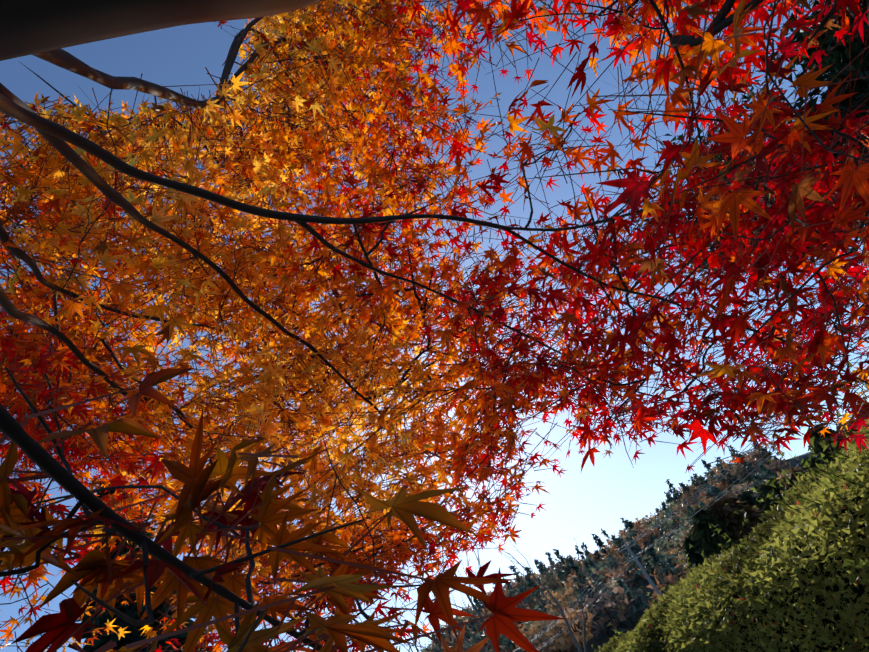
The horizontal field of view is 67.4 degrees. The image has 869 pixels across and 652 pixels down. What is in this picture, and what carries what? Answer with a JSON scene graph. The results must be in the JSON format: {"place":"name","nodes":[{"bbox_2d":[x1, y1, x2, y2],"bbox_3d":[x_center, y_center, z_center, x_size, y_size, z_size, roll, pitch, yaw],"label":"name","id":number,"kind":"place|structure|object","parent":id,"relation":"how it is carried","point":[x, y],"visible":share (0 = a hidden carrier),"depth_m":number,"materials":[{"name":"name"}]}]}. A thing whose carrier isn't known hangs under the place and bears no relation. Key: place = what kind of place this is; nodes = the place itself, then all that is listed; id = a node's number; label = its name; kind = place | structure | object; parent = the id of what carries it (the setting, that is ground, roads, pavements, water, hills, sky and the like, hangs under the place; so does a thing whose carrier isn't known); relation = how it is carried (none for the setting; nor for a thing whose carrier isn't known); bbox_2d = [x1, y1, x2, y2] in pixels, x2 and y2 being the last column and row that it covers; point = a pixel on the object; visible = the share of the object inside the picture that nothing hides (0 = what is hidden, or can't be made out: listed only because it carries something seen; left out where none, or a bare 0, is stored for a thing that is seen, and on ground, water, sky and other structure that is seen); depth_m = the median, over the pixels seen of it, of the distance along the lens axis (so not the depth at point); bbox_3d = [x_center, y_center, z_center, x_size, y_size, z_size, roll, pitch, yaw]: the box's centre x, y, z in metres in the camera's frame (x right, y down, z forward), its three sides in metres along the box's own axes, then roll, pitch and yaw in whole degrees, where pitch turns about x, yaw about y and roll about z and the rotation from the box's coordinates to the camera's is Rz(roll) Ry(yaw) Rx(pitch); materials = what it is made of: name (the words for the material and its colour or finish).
{"place":"outdoors","nodes":[
{"label":"outdoors","id":0,"kind":"place"},
{"bbox_2d":[0,0,868,651],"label":"maple","id":1,"kind":"object","parent":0,"point":[46,30],"depth_m":0.99,"materials":[{"name":"brown plant"}]},
{"bbox_2d":[0,0,868,651],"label":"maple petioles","id":2,"kind":"object","parent":1,"relation":"attached to","point":[146,524],"visible":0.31,"depth_m":1.75,"materials":[{"name":"orange plant"}]},
{"bbox_2d":[0,0,868,651],"bbox_3d":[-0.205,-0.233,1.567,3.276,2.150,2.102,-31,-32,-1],"label":"maple leaves","id":3,"kind":"object","parent":2,"relation":"attached to","point":[22,518],"visible":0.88,"depth_m":1.41,"materials":[{"name":"red plant"}]},
{"bbox_2d":[0,0,868,651],"label":"sky","id":4,"kind":"structure","parent":0,"point":[579,505],"materials":[{"name":"blue"}]},
{"bbox_2d":[75,403,867,651],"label":"tree","id":5,"kind":"object","parent":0,"point":[720,514],"depth_m":40.62,"materials":[{"name":"green plant"}]},
{"bbox_2d":[505,451,816,651],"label":"hillside","id":6,"kind":"structure","parent":0,"point":[630,626],"depth_m":93.99,"materials":[{"name":"brown plant"}]},
{"bbox_2d":[422,437,790,651],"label":"hill trees","id":7,"kind":"object","parent":6,"relation":"on","point":[656,557],"visible":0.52,"depth_m":115.48,"materials":[{"name":"green plant"}]},
{"bbox_2d":[442,450,777,651],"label":"bare trees","id":8,"kind":"object","parent":6,"relation":"on","point":[607,633],"visible":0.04,"depth_m":88.58,"materials":[{"name":"brown plant"}]},
{"label":"ground","id":9,"kind":"structure","parent":0,"visible":0},
{"bbox_2d":[224,52,868,651],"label":"maple leaves","id":10,"kind":"object","parent":9,"relation":"on","point":[562,614],"visible":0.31,"depth_m":31.10,"materials":[{"name":"brown plant"}]},
{"bbox_2d":[591,362,868,651],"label":"clipped hedge","id":11,"kind":"object","parent":9,"relation":"on","point":[786,523],"visible":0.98,"depth_m":4.26,"materials":[{"name":"green plant"}]},
{"bbox_2d":[618,321,865,596],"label":"utility poles","id":12,"kind":"object","parent":9,"relation":"on","point":[655,588],"visible":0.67,"depth_m":47.18,"materials":[{"name":"concrete"}]},
{"bbox_2d":[513,330,868,651],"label":"power lines","id":13,"kind":"object","parent":12,"relation":"on","point":[675,514],"visible":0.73,"depth_m":43.82,"materials":[{"name":"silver metal"}]},
{"bbox_2d":[627,0,868,292],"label":"evergreen","id":14,"kind":"object","parent":9,"relation":"on","point":[838,56],"depth_m":21.02,"materials":[{"name":"plant"}]},
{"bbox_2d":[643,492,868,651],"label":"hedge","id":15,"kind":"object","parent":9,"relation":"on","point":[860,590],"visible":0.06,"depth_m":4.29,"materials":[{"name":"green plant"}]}
]}

